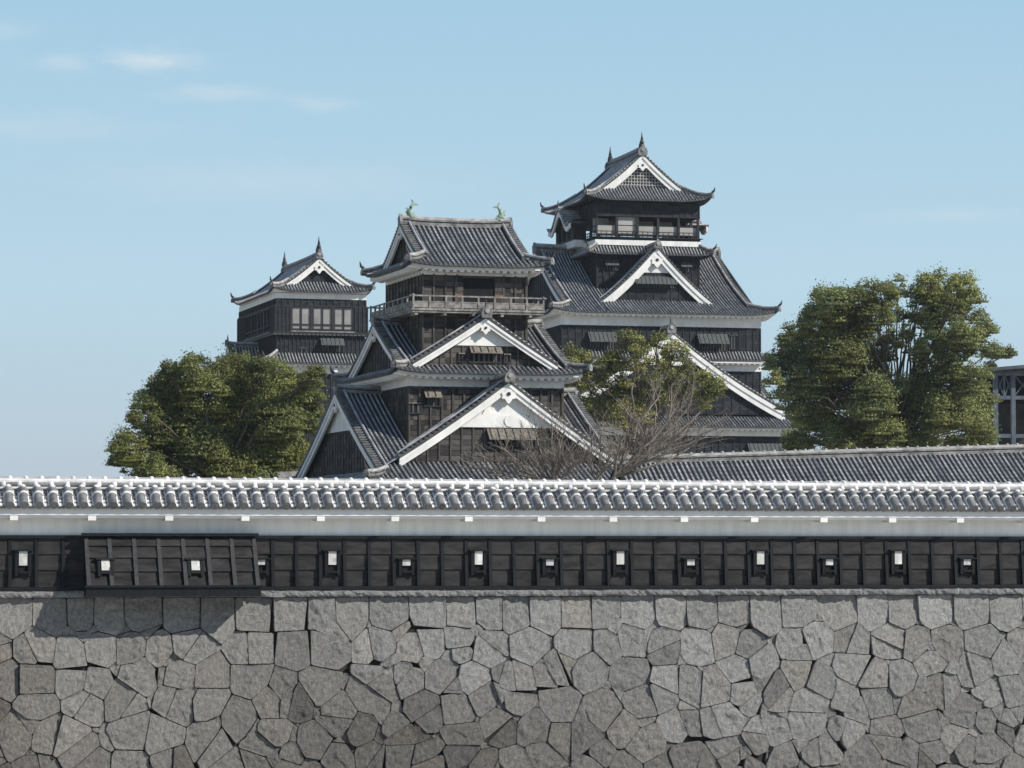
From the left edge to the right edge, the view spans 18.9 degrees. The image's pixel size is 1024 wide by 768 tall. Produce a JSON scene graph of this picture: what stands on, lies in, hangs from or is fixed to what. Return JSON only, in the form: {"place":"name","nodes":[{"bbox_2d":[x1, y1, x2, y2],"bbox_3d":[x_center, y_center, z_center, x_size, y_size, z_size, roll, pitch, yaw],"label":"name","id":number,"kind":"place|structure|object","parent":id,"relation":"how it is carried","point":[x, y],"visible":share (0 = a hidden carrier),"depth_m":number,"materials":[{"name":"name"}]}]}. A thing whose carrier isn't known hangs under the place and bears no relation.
{"place":"outdoors","nodes":[
{"label":"outdoors","id":0,"kind":"place"},
{"bbox_2d":[0,0,1023,477],"label":"sky","id":1,"kind":"structure","parent":0,"point":[161,160],"materials":[{"name":"blue"}]},
{"bbox_3d":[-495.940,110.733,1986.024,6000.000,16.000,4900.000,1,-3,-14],"label":"ground","id":2,"kind":"structure","parent":0,"visible":0},
{"bbox_2d":[104,343,329,477],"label":"broadleaf tree","id":3,"kind":"object","parent":2,"relation":"on","point":[236,426],"visible":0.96,"depth_m":203.52,"materials":[{"name":"green plant"}]},
{"bbox_2d":[220,237,375,477],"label":"castle keep","id":4,"kind":"structure","parent":2,"relation":"on","point":[303,313],"depth_m":302.25,"materials":[{"name":"paint"}]},
{"bbox_2d":[245,315,250,339],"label":"window","id":5,"kind":"structure","parent":4,"relation":"in","point":[248,318],"depth_m":313.41,"materials":[{"name":"black glass"}]},
{"bbox_2d":[251,313,256,337],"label":"window","id":6,"kind":"structure","parent":4,"relation":"in","point":[253,316],"depth_m":310.44,"materials":[{"name":"black glass"}]},
{"bbox_2d":[257,310,263,335],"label":"window","id":7,"kind":"structure","parent":4,"relation":"in","point":[260,315],"depth_m":307.42,"materials":[{"name":"black glass"}]},
{"bbox_2d":[264,308,269,332],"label":"window","id":8,"kind":"structure","parent":4,"relation":"in","point":[267,311],"depth_m":304.59,"materials":[{"name":"black glass"}]},
{"bbox_2d":[291,306,311,330],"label":"window","id":9,"kind":"structure","parent":4,"relation":"in","point":[301,316],"depth_m":301.33,"materials":[{"name":"white paper"}]},
{"bbox_2d":[299,348,305,353],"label":"window","id":10,"kind":"structure","parent":4,"relation":"in","point":[301,350],"depth_m":301.33,"materials":[{"name":"black wood"}]},
{"bbox_2d":[312,307,332,330],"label":"window","id":11,"kind":"structure","parent":4,"relation":"in","point":[322,317],"depth_m":301.92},
{"bbox_2d":[320,339,343,351],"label":"window","id":12,"kind":"structure","parent":4,"relation":"in","point":[331,348],"depth_m":302.14,"materials":[{"name":"black wood"}]},
{"bbox_2d":[333,307,353,331],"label":"window","id":13,"kind":"structure","parent":4,"relation":"in","point":[343,317],"depth_m":302.51,"materials":[{"name":"white paper"}]},
{"bbox_2d":[269,199,619,479],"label":"castle turret","id":14,"kind":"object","parent":2,"relation":"on","point":[453,359],"visible":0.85,"depth_m":165.67,"materials":[{"name":"tile"}]},
{"bbox_2d":[408,402,421,413],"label":"window","id":15,"kind":"structure","parent":14,"relation":"in","point":[412,408],"depth_m":163.87,"materials":[{"name":"grey wood"}]},
{"bbox_2d":[423,390,440,406],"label":"window","id":16,"kind":"structure","parent":14,"relation":"in","point":[436,402],"depth_m":164.15,"materials":[{"name":"black wood"}]},
{"bbox_2d":[455,277,462,308],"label":"door","id":17,"kind":"structure","parent":14,"relation":"in","point":[458,281],"depth_m":166.05,"materials":[{"name":"brown wood"}]},
{"bbox_2d":[462,276,494,309],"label":"doorway","id":18,"kind":"structure","parent":14,"relation":"in","point":[472,285],"depth_m":166.45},
{"bbox_2d":[495,278,502,309],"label":"door","id":19,"kind":"structure","parent":14,"relation":"in","point":[498,282],"depth_m":166.70,"materials":[{"name":"brown wood"}]},
{"bbox_2d":[447,399,611,479],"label":"bare tree","id":20,"kind":"object","parent":2,"relation":"on","point":[564,460],"visible":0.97,"depth_m":139.59,"materials":[{"name":"brown plant"}]},
{"bbox_2d":[572,409,629,479],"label":"bare tree","id":21,"kind":"object","parent":2,"relation":"on","point":[603,464],"visible":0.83,"depth_m":150.11,"materials":[{"name":"brown plant"}]},
{"bbox_2d":[560,326,728,452],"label":"broadleaf tree","id":22,"kind":"object","parent":2,"relation":"on","point":[610,360],"visible":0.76,"depth_m":199.51,"materials":[{"name":"green plant"}]},
{"bbox_2d":[528,133,797,464],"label":"castle keep","id":23,"kind":"structure","parent":2,"relation":"on","point":[678,281],"depth_m":295.46,"materials":[{"name":"paint"}]},
{"bbox_2d":[587,332,615,348],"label":"window","id":24,"kind":"structure","parent":23,"relation":"in","point":[590,345],"depth_m":291.49,"materials":[{"name":"black wood"}]},
{"bbox_2d":[598,225,614,233],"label":"window pane","id":25,"kind":"structure","parent":23,"relation":"in","point":[607,228],"depth_m":297.78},
{"bbox_2d":[604,260,617,270],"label":"window","id":26,"kind":"structure","parent":23,"relation":"in","point":[606,267],"depth_m":297.39,"materials":[{"name":"black wood"}]},
{"bbox_2d":[618,226,635,233],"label":"window pane","id":27,"kind":"structure","parent":23,"relation":"in","point":[620,228],"depth_m":298.26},
{"bbox_2d":[618,217,635,224],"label":"window pane","id":28,"kind":"structure","parent":23,"relation":"in","point":[621,220],"depth_m":298.33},
{"bbox_2d":[639,226,655,234],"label":"window pane","id":29,"kind":"structure","parent":23,"relation":"in","point":[645,229],"depth_m":298.77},
{"bbox_2d":[659,227,676,234],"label":"window pane","id":30,"kind":"structure","parent":23,"relation":"in","point":[661,229],"depth_m":299.28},
{"bbox_2d":[680,263,691,272],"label":"window","id":31,"kind":"structure","parent":23,"relation":"in","point":[683,269],"depth_m":299.21,"materials":[{"name":"black wood"}]},
{"bbox_2d":[680,228,695,235],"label":"window pane","id":32,"kind":"structure","parent":23,"relation":"in","point":[683,230],"depth_m":299.79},
{"bbox_2d":[697,336,726,350],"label":"window","id":33,"kind":"structure","parent":23,"relation":"in","point":[700,347],"depth_m":294.14,"materials":[{"name":"black wood"}]},
{"bbox_2d":[728,335,737,349],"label":"window","id":34,"kind":"structure","parent":23,"relation":"in","point":[735,338],"depth_m":294.71,"materials":[{"name":"black wood"}]},
{"bbox_2d":[592,363,738,479],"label":"bare tree","id":35,"kind":"object","parent":2,"relation":"on","point":[635,461],"visible":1,"depth_m":142.16,"materials":[{"name":"grey plant"}]},
{"bbox_2d":[598,356,733,454],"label":"bare tree","id":36,"kind":"object","parent":2,"relation":"on","point":[665,429],"visible":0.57,"depth_m":184.72,"materials":[{"name":"grey plant"}]},
{"bbox_2d":[609,443,1023,482],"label":"gallery building","id":37,"kind":"structure","parent":2,"relation":"on","point":[983,463],"depth_m":154.38,"materials":[{"name":"tile"}]},
{"bbox_2d":[758,261,1017,470],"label":"broadleaf tree","id":38,"kind":"object","parent":2,"relation":"on","point":[882,406],"visible":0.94,"depth_m":220.66,"materials":[{"name":"green plant"}]},
{"bbox_2d":[973,365,1023,444],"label":"steel shed","id":39,"kind":"structure","parent":2,"relation":"on","point":[1007,382],"depth_m":238.42,"materials":[{"name":"grey metal"}]},
{"label":"gravel ground","id":40,"kind":"structure","parent":0,"visible":0},
{"bbox_2d":[0,588,1023,767],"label":"stone rampart","id":41,"kind":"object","parent":40,"relation":"on","point":[710,678],"visible":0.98,"depth_m":67.17,"materials":[{"name":"grey stone"}]},
{"bbox_2d":[0,475,1023,596],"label":"castle wall","id":42,"kind":"structure","parent":41,"relation":"on","point":[136,536],"depth_m":67.34,"materials":[{"name":"paint"}]}
]}

